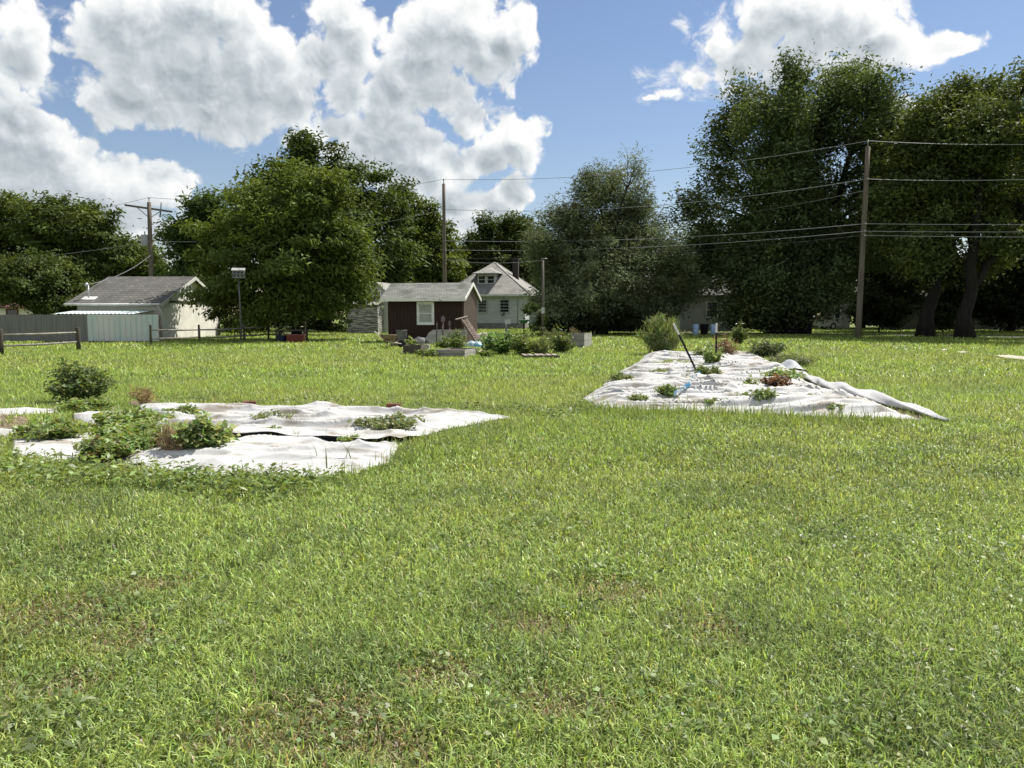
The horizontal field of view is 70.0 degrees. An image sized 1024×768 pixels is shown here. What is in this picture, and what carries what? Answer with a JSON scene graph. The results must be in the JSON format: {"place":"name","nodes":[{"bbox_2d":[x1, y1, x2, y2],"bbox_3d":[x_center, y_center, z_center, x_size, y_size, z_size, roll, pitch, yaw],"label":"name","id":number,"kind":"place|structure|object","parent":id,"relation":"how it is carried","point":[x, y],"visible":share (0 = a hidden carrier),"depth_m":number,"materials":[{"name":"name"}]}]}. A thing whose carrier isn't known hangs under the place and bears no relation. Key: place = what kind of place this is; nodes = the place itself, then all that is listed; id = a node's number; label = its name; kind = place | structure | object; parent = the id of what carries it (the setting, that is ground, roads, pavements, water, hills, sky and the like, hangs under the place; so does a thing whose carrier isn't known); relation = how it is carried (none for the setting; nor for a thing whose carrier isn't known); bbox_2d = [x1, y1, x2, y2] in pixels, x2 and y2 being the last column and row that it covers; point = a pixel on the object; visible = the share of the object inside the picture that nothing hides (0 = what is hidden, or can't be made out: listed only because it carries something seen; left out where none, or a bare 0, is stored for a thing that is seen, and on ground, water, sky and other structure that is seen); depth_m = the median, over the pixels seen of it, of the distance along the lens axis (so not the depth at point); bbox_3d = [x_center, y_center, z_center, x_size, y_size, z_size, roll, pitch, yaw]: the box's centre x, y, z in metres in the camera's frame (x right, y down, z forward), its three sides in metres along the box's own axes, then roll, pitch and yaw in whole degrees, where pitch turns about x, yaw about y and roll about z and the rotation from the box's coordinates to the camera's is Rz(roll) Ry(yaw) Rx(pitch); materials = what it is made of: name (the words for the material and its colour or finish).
{"place":"outdoors","nodes":[
{"label":"outdoors","id":0,"kind":"place"},
{"bbox_2d":[0,314,1023,767],"bbox_3d":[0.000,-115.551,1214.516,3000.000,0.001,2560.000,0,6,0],"label":"ground","id":1,"kind":"structure","parent":0,"point":[292,718],"depth_m":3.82,"materials":[{"name":"green plant"}]},
{"bbox_2d":[0,189,43,259],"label":"western tree","id":2,"kind":"object","parent":1,"relation":"on","point":[5,210],"visible":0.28,"depth_m":74.44,"materials":[{"name":"green plant"}]},
{"bbox_2d":[0,303,55,314],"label":"mobile home","id":3,"kind":"object","parent":1,"relation":"on","point":[5,310],"visible":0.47,"depth_m":57.71,"materials":[{"name":"beige"}]},
{"bbox_2d":[0,407,57,415],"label":"ground sheet","id":4,"kind":"object","parent":1,"relation":"on","point":[19,411],"visible":0.81,"depth_m":11.85,"materials":[{"name":"white fabric"}]},
{"bbox_2d":[0,328,80,354],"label":"rail fence","id":5,"kind":"object","parent":1,"relation":"on","point":[77,341],"visible":0.92,"depth_m":29.89,"materials":[{"name":"brown wood"}]},
{"bbox_2d":[0,314,89,342],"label":"board fence","id":6,"kind":"object","parent":1,"relation":"on","point":[20,323],"visible":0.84,"depth_m":40.18,"materials":[{"name":"grey wood"}]},
{"bbox_2d":[0,244,99,314],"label":"rounded tree","id":7,"kind":"object","parent":1,"relation":"on","point":[40,285],"visible":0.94,"depth_m":50.50,"materials":[{"name":"green plant"}]},
{"bbox_2d":[13,432,90,460],"bbox_3d":[-5.488,0.731,8.711,0.877,0.056,2.136,-3,6,-30],"label":"ground sheet","id":8,"kind":"object","parent":1,"relation":"on","point":[65,445],"visible":0.6,"depth_m":8.67,"materials":[{"name":"white fabric"}]},
{"bbox_2d":[7,416,87,441],"bbox_3d":[-5.816,0.554,9.185,0.961,0.266,0.803,0,6,0],"label":"weed clump","id":9,"kind":"object","parent":8,"relation":"on","point":[46,428],"visible":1,"depth_m":9.11,"materials":[{"name":"green plant"}]},
{"bbox_2d":[43,357,117,401],"bbox_3d":[-7.768,-0.082,13.155,1.309,0.830,1.067,0,6,0],"label":"shrub","id":10,"kind":"object","parent":1,"relation":"on","point":[82,384],"visible":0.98,"depth_m":13.05,"materials":[{"name":"green plant"}]},
{"bbox_2d":[0,189,165,292],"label":"western tree","id":11,"kind":"object","parent":1,"relation":"on","point":[67,233],"visible":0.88,"depth_m":73.22,"materials":[{"name":"green plant"}]},
{"bbox_2d":[50,395,119,411],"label":"trailing weed","id":12,"kind":"object","parent":1,"relation":"on","point":[93,402],"visible":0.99,"depth_m":11.95,"materials":[{"name":"green plant"}]},
{"bbox_2d":[73,411,100,424],"bbox_3d":[-6.122,0.491,10.815,0.662,0.130,1.551,-3,6,-29],"label":"ground sheet","id":13,"kind":"object","parent":1,"relation":"on","point":[86,416],"visible":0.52,"depth_m":10.81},
{"bbox_2d":[76,433,119,461],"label":"dry weed","id":14,"kind":"object","parent":1,"relation":"on","point":[92,442],"visible":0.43,"depth_m":7.80,"materials":[{"name":"green plant"}]},
{"bbox_2d":[54,310,154,341],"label":"metal awning","id":15,"kind":"object","parent":1,"relation":"on","point":[105,312],"visible":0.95,"depth_m":41.53,"materials":[{"name":"white metal"}]},
{"bbox_2d":[87,315,161,342],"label":"metal fence","id":16,"kind":"object","parent":1,"relation":"on","point":[130,327],"visible":0.83,"depth_m":40.19,"materials":[{"name":"grey metal"}]},
{"bbox_2d":[85,233,176,283],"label":"western tree","id":17,"kind":"object","parent":1,"relation":"on","point":[156,259],"visible":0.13,"depth_m":76.07,"materials":[{"name":"green plant"}]},
{"bbox_2d":[88,405,175,426],"bbox_3d":[-5.254,0.457,10.210,1.316,0.345,0.921,1,6,15],"label":"trailing weed","id":18,"kind":"object","parent":1,"relation":"on","point":[108,417],"visible":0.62,"depth_m":10.08,"materials":[{"name":"green plant"}]},
{"bbox_2d":[82,417,186,439],"bbox_3d":[-4.642,0.576,9.054,1.149,0.313,1.081,-4,7,-34],"label":"tall weed","id":19,"kind":"object","parent":1,"relation":"on","point":[147,425],"visible":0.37,"depth_m":8.96,"materials":[{"name":"green plant"}]},
{"bbox_2d":[63,277,219,339],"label":"block garage","id":20,"kind":"structure","parent":1,"relation":"on","point":[134,293],"depth_m":44.97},
{"bbox_2d":[127,384,159,405],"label":"dry weed","id":21,"kind":"object","parent":1,"relation":"on","point":[141,397],"visible":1,"depth_m":12.61,"materials":[{"name":"brown plant"}]},
{"bbox_2d":[124,197,172,276],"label":"utility pole","id":22,"kind":"object","parent":1,"relation":"on","point":[146,240],"visible":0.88,"depth_m":57.03,"materials":[{"name":"brown wood"}]},
{"bbox_2d":[154,418,185,451],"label":"dry weed","id":23,"kind":"object","parent":1,"relation":"on","point":[168,442],"visible":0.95,"depth_m":8.05,"materials":[{"name":"brown plant"}]},
{"bbox_2d":[137,185,236,286],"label":"walnut tree","id":24,"kind":"object","parent":1,"relation":"on","point":[196,205],"visible":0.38,"depth_m":59.86,"materials":[{"name":"green plant"}]},
{"bbox_2d":[149,322,305,344],"bbox_3d":[-15.379,-2.892,41.371,1.080,1.116,12.255,2,6,18],"label":"rail fence","id":25,"kind":"object","parent":1,"relation":"on","point":[268,326],"visible":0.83,"depth_m":38.93,"materials":[{"name":"brown wood"}]},
{"bbox_2d":[231,268,245,341],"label":"bird house","id":26,"kind":"structure","parent":1,"relation":"on","point":[238,273],"depth_m":39.07,"materials":[{"name":"grey"}]},
{"bbox_2d":[111,434,398,476],"bbox_3d":[-2.902,0.730,8.265,3.172,0.144,2.311,0,6,0],"label":"ground sheet","id":27,"kind":"object","parent":1,"relation":"on","point":[268,450],"visible":0.66,"depth_m":7.98,"materials":[{"name":"white fabric"}]},
{"bbox_2d":[70,429,155,458],"bbox_3d":[-4.374,0.655,8.041,0.854,0.289,0.873,-3,6,-26],"label":"tall weed","id":28,"kind":"object","parent":27,"relation":"on","point":[129,444],"visible":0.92,"depth_m":7.89,"materials":[{"name":"green plant"}]},
{"bbox_2d":[129,426,181,449],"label":"tall weed","id":29,"kind":"object","parent":27,"relation":"on","point":[150,433],"visible":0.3,"depth_m":8.34,"materials":[{"name":"green plant"}]},
{"bbox_2d":[171,409,240,449],"bbox_3d":[-3.470,0.519,8.301,0.730,0.522,0.692,-2,6,-24],"label":"tall weed","id":30,"kind":"object","parent":27,"relation":"on","point":[201,431],"visible":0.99,"depth_m":8.17,"materials":[{"name":"green plant"}]},
{"bbox_2d":[244,408,297,419],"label":"clump","id":31,"kind":"object","parent":1,"relation":"on","point":[260,415],"visible":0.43,"depth_m":10.40,"materials":[{"name":"green plant"}]},
{"bbox_2d":[169,153,392,337],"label":"spreading tree","id":32,"kind":"object","parent":1,"relation":"on","point":[276,232],"visible":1,"depth_m":42.48,"materials":[{"name":"green plant"}]},
{"bbox_2d":[217,310,353,332],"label":"hedge shrub","id":33,"kind":"object","parent":1,"relation":"on","point":[316,324],"visible":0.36,"depth_m":52.63,"materials":[{"name":"green plant"}]},
{"bbox_2d":[206,125,431,322],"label":"tall dense tree","id":34,"kind":"object","parent":1,"relation":"on","point":[378,206],"visible":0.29,"depth_m":64.70,"materials":[{"name":"green plant"}]},
{"bbox_2d":[139,401,508,441],"bbox_3d":[-3.599,0.445,10.802,6.673,0.230,3.077,2,6,17],"label":"ground sheet","id":35,"kind":"object","parent":1,"relation":"on","point":[317,419],"visible":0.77,"depth_m":10.34,"materials":[{"name":"white"}]},
{"bbox_2d":[161,403,201,414],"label":"trailing weed","id":36,"kind":"object","parent":35,"relation":"on","point":[189,409],"visible":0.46,"depth_m":10.87,"materials":[{"name":"green plant"}]},
{"bbox_2d":[347,282,390,333],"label":"old outbuilding","id":37,"kind":"structure","parent":1,"relation":"on","point":[373,319],"depth_m":58.61,"materials":[{"name":"grey wood"}]},
{"bbox_2d":[347,411,428,429],"bbox_3d":[-1.652,0.493,9.857,0.986,0.244,0.937,2,6,16],"label":"plant","id":38,"kind":"object","parent":1,"relation":"on","point":[400,422],"visible":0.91,"depth_m":9.69,"materials":[{"name":"green plant"}]},
{"bbox_2d":[374,331,405,346],"bbox_3d":[-5.648,-2.060,33.889,1.454,0.800,0.696,-1,6,-10],"label":"wheelbarrow","id":39,"kind":"object","parent":1,"relation":"on","point":[389,338],"visible":0.86,"depth_m":33.66,"materials":[{"name":"beige metal"}]},
{"bbox_2d":[403,344,426,354],"bbox_3d":[-3.792,-1.341,28.620,0.721,0.370,0.800,1,6,10],"label":"raised bed","id":40,"kind":"object","parent":1,"relation":"on","point":[410,348],"visible":0.68,"depth_m":28.24,"materials":[{"name":"grey wood"}]},
{"bbox_2d":[379,188,471,282],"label":"roadside tree","id":41,"kind":"object","parent":1,"relation":"on","point":[428,234],"visible":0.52,"depth_m":77.13,"materials":[{"name":"green plant"}]},
{"bbox_2d":[380,282,481,342],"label":"garden shed","id":42,"kind":"structure","parent":1,"relation":"on","point":[415,310],"depth_m":39.80,"materials":[{"name":"brown wood"}]},
{"bbox_2d":[417,302,433,324],"bbox_3d":[-4.688,-3.827,39.624,0.980,1.250,0.100,1,6,12],"label":"window","id":43,"kind":"structure","parent":42,"relation":"in","point":[425,310],"depth_m":39.63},
{"bbox_2d":[442,178,445,282],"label":"utility pole","id":44,"kind":"object","parent":1,"relation":"on","point":[444,231],"visible":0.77,"depth_m":58.99,"materials":[{"name":"brown wood"}]},
{"bbox_2d":[445,179,865,210],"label":"power line","id":45,"kind":"object","parent":44,"relation":"attached to","point":[681,203],"visible":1,"depth_m":50.40,"materials":[{"name":"black metal"}]},
{"bbox_2d":[425,329,465,344],"bbox_3d":[-3.405,-2.394,37.466,2.150,0.805,0.284,1,6,12],"label":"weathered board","id":46,"kind":"object","parent":1,"relation":"on","point":[430,338],"visible":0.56,"depth_m":37.52,"materials":[{"name":"grey wood"}]},
{"bbox_2d":[432,334,469,348],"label":"garden plant","id":47,"kind":"object","parent":1,"relation":"on","point":[451,343],"visible":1,"depth_m":29.74,"materials":[{"name":"green plant"}]},
{"bbox_2d":[436,348,476,356],"bbox_3d":[-2.084,-1.193,27.660,1.121,0.260,1.600,1,6,14],"label":"raised bed","id":48,"kind":"object","parent":1,"relation":"on","point":[463,352],"visible":0.86,"depth_m":26.98,"materials":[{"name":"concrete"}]},
{"bbox_2d":[0,398,923,470],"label":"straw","id":49,"kind":"object","parent":1,"relation":"on","point":[161,401],"visible":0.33,"depth_m":10.89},
{"bbox_2d":[457,226,481,278],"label":"deciduous tree","id":50,"kind":"object","parent":1,"relation":"on","point":[466,240],"visible":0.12,"depth_m":85.91,"materials":[{"name":"green plant"}]},
{"bbox_2d":[455,316,483,343],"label":"wooden ramp","id":51,"kind":"structure","parent":1,"relation":"on","point":[472,332],"depth_m":35.92,"materials":[{"name":"brown wood"}]},
{"bbox_2d":[460,208,512,274],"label":"deciduous tree","id":52,"kind":"object","parent":1,"relation":"on","point":[487,228],"visible":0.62,"depth_m":83.67,"materials":[{"name":"green plant"}]},
{"bbox_2d":[478,328,517,353],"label":"garden plant","id":53,"kind":"object","parent":1,"relation":"on","point":[500,344],"visible":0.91,"depth_m":28.36,"materials":[{"name":"green plant"}]},
{"bbox_2d":[459,258,549,328],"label":"white house","id":54,"kind":"structure","parent":1,"relation":"on","point":[501,302],"depth_m":75.50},
{"bbox_2d":[499,299,509,312],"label":"window","id":55,"kind":"structure","parent":54,"relation":"in","point":[504,304],"depth_m":75.06,"materials":[{"name":"grey"}]},
{"bbox_2d":[483,208,535,282],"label":"deciduous tree","id":56,"kind":"object","parent":1,"relation":"on","point":[511,229],"visible":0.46,"depth_m":84.90,"materials":[{"name":"green plant"}]},
{"bbox_2d":[0,387,1023,767],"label":"lawn weeds","id":57,"kind":"object","parent":1,"relation":"on","point":[170,481],"visible":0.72,"depth_m":3.87,"materials":[{"name":"green plant"}]},
{"bbox_2d":[507,324,539,354],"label":"garden plant","id":58,"kind":"object","parent":1,"relation":"on","point":[521,345],"visible":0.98,"depth_m":27.81,"materials":[{"name":"green plant"}]},
{"bbox_2d":[502,214,549,287],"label":"tree","id":59,"kind":"object","parent":1,"relation":"on","point":[526,273],"visible":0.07,"depth_m":86.37,"materials":[{"name":"green plant"}]},
{"bbox_2d":[530,334,555,353],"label":"garden plant","id":60,"kind":"object","parent":1,"relation":"on","point":[542,346],"visible":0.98,"depth_m":27.83,"materials":[{"name":"green plant"}]},
{"bbox_2d":[541,258,546,336],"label":"service pole","id":61,"kind":"object","parent":1,"relation":"on","point":[542,315],"visible":0.89,"depth_m":49.03,"materials":[{"name":"grey wood"}]},
{"bbox_2d":[519,302,548,335],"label":"creeper","id":62,"kind":"object","parent":61,"relation":"attached to","point":[529,308],"visible":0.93,"depth_m":49.66,"materials":[{"name":"green plant"}]},
{"bbox_2d":[547,324,578,352],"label":"garden plant","id":63,"kind":"object","parent":1,"relation":"on","point":[562,345],"visible":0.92,"depth_m":29.22,"materials":[{"name":"green plant"}]},
{"bbox_2d":[570,333,591,346],"bbox_3d":[3.309,-2.113,35.163,0.721,0.650,1.300,2,6,22],"label":"raised bed","id":64,"kind":"object","parent":1,"relation":"on","point":[583,339],"visible":0.75,"depth_m":34.62,"materials":[{"name":"concrete"}]},
{"bbox_2d":[531,303,649,333],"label":"hedge shrub","id":65,"kind":"object","parent":1,"relation":"on","point":[631,323],"visible":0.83,"depth_m":52.91,"materials":[{"name":"green plant"}]},
{"bbox_2d":[517,140,711,333],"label":"feathery tree","id":66,"kind":"object","parent":1,"relation":"on","point":[599,282],"visible":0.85,"depth_m":54.34,"materials":[{"name":"green plant"}]},
{"bbox_2d":[604,370,634,381],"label":"weed clump","id":67,"kind":"object","parent":1,"relation":"on","point":[619,376],"visible":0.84,"depth_m":16.41,"materials":[{"name":"green plant"}]},
{"bbox_2d":[634,311,685,352],"bbox_3d":[5.726,-1.944,28.209,2.076,1.824,1.990,0,6,0],"label":"feathery shrub","id":68,"kind":"object","parent":1,"relation":"on","point":[660,335],"visible":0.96,"depth_m":27.95,"materials":[{"name":"green plant"}]},
{"bbox_2d":[647,276,742,330],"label":"clapboard house","id":69,"kind":"structure","parent":1,"relation":"on","point":[697,314],"depth_m":65.58,"materials":[{"name":"grey"}]},
{"bbox_2d":[713,330,740,354],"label":"dry vine","id":70,"kind":"object","parent":1,"relation":"on","point":[728,348],"visible":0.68,"depth_m":26.09,"materials":[{"name":"brown plant"}]},
{"bbox_2d":[730,320,748,343],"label":"feathery shrub","id":71,"kind":"object","parent":1,"relation":"on","point":[740,335],"visible":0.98,"depth_m":38.14,"materials":[{"name":"green plant"}]},
{"bbox_2d":[581,350,948,420],"bbox_3d":[5.149,-0.466,19.578,5.544,0.352,17.343,1,6,10],"label":"ground sheet","id":72,"kind":"object","parent":1,"relation":"on","point":[730,379],"visible":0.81,"depth_m":13.89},
{"bbox_2d":[652,383,682,397],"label":"leafy weed","id":73,"kind":"object","parent":72,"relation":"on","point":[668,389],"visible":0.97,"depth_m":13.09,"materials":[{"name":"green plant"}]},
{"bbox_2d":[691,339,724,355],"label":"weed clump","id":74,"kind":"object","parent":72,"relation":"on","point":[697,351],"visible":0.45,"depth_m":25.07,"materials":[{"name":"green plant"}]},
{"bbox_2d":[694,362,723,374],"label":"leafy weed","id":75,"kind":"object","parent":72,"relation":"on","point":[706,370],"visible":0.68,"depth_m":17.08,"materials":[{"name":"green plant"}]},
{"bbox_2d":[701,349,723,362],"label":"leafy weed","id":76,"kind":"object","parent":72,"relation":"on","point":[708,357],"visible":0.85,"depth_m":20.21,"materials":[{"name":"green plant"}]},
{"bbox_2d":[744,387,780,400],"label":"leafy weed","id":77,"kind":"object","parent":72,"relation":"on","point":[762,393],"visible":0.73,"depth_m":12.17,"materials":[{"name":"green plant"}]},
{"bbox_2d":[760,373,797,386],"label":"dry vine","id":78,"kind":"object","parent":72,"relation":"on","point":[776,380],"visible":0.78,"depth_m":14.70,"materials":[{"name":"brown plant"}]},
{"bbox_2d":[759,366,806,378],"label":"leafy weed","id":79,"kind":"object","parent":72,"relation":"on","point":[792,374],"visible":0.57,"depth_m":16.66,"materials":[{"name":"green plant"}]},
{"bbox_2d":[741,336,789,356],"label":"weed clump","id":80,"kind":"object","parent":1,"relation":"on","point":[765,348],"visible":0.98,"depth_m":26.32,"materials":[{"name":"green plant"}]},
{"bbox_2d":[719,307,814,332],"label":"trunk thicket","id":81,"kind":"object","parent":1,"relation":"on","point":[763,325],"visible":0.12,"depth_m":58.88,"materials":[{"name":"green plant"}]},
{"bbox_2d":[764,352,820,365],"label":"weed clump","id":82,"kind":"object","parent":1,"relation":"on","point":[799,361],"visible":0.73,"depth_m":22.32,"materials":[{"name":"green plant"}]},
{"bbox_2d":[660,39,935,333],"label":"tall maple","id":83,"kind":"object","parent":1,"relation":"on","point":[793,120],"visible":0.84,"depth_m":54.58,"materials":[{"name":"green plant"}]},
{"bbox_2d":[813,316,840,328],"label":"parked car","id":84,"kind":"object","parent":1,"relation":"on","point":[831,324],"visible":0.46,"depth_m":72.04,"materials":[{"name":"grey paint"}]},
{"bbox_2d":[820,292,850,328],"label":"house","id":85,"kind":"structure","parent":1,"relation":"on","point":[844,324],"depth_m":75.49,"materials":[{"name":"grey"}]},
{"bbox_2d":[816,195,896,327],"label":"background tree","id":86,"kind":"object","parent":1,"relation":"on","point":[871,276],"visible":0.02,"depth_m":79.49,"materials":[{"name":"green plant"}]},
{"bbox_2d":[855,140,869,337],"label":"utility pole","id":87,"kind":"object","parent":1,"relation":"on","point":[858,323],"visible":0.95,"depth_m":46.45,"materials":[{"name":"brown wood"}]},
{"bbox_2d":[444,224,859,241],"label":"power line","id":88,"kind":"object","parent":87,"relation":"attached to","point":[659,238],"visible":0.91,"depth_m":51.26,"materials":[{"name":"black metal"}]},
{"bbox_2d":[448,141,865,179],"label":"power line","id":89,"kind":"object","parent":87,"relation":"attached to","point":[634,172],"visible":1,"depth_m":52.48,"materials":[{"name":"black metal"}]},
{"bbox_2d":[452,235,863,258],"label":"power line","id":90,"kind":"object","parent":87,"relation":"attached to","point":[650,253],"visible":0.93,"depth_m":51.67,"materials":[{"name":"grey metal"}]},
{"bbox_2d":[467,231,863,250],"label":"power line","id":91,"kind":"object","parent":87,"relation":"attached to","point":[658,246],"visible":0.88,"depth_m":51.63,"materials":[{"name":"black metal"}]},
{"bbox_2d":[841,287,917,331],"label":"background thicket","id":92,"kind":"object","parent":1,"relation":"on","point":[891,314],"visible":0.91,"depth_m":60.96,"materials":[{"name":"green plant"}]},
{"bbox_2d":[855,208,942,321],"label":"background tree","id":93,"kind":"object","parent":1,"relation":"on","point":[887,287],"visible":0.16,"depth_m":73.98,"materials":[{"name":"green plant"}]},
{"bbox_2d":[849,64,1023,336],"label":"leaning oak","id":94,"kind":"object","parent":1,"relation":"on","point":[897,194],"visible":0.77,"depth_m":47.49,"materials":[{"name":"green plant"}]},
{"bbox_2d":[849,159,1023,323],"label":"eastern tree","id":95,"kind":"object","parent":1,"relation":"on","point":[1008,288],"visible":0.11,"depth_m":61.81,"materials":[{"name":"green plant"}]},
{"bbox_2d":[916,284,979,331],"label":"background thicket","id":96,"kind":"object","parent":1,"relation":"on","point":[947,306],"visible":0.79,"depth_m":60.58,"materials":[{"name":"green plant"}]},
{"bbox_2d":[880,290,1023,329],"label":"ranch house","id":97,"kind":"structure","parent":1,"relation":"on","point":[912,323],"depth_m":73.62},
{"bbox_2d":[912,56,1023,337],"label":"spreading oak","id":98,"kind":"object","parent":1,"relation":"on","point":[982,256],"visible":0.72,"depth_m":45.55,"materials":[{"name":"green plant"}]},
{"bbox_2d":[961,284,1020,330],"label":"background tree","id":99,"kind":"object","parent":1,"relation":"on","point":[1010,325],"visible":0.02,"depth_m":64.92,"materials":[{"name":"green plant"}]},
{"bbox_2d":[964,78,1023,293],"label":"eastern tree","id":100,"kind":"object","parent":1,"relation":"on","point":[1013,271],"visible":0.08,"depth_m":59.84,"materials":[{"name":"green plant"}]},
{"bbox_2d":[972,286,1023,331],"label":"background thicket","id":101,"kind":"object","parent":1,"relation":"on","point":[990,305],"visible":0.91,"depth_m":61.07,"materials":[{"name":"green plant"}]},
{"bbox_2d":[0,0,1023,312],"label":"sky","id":102,"kind":"structure","parent":0,"point":[121,101],"materials":[{"name":"blue"}]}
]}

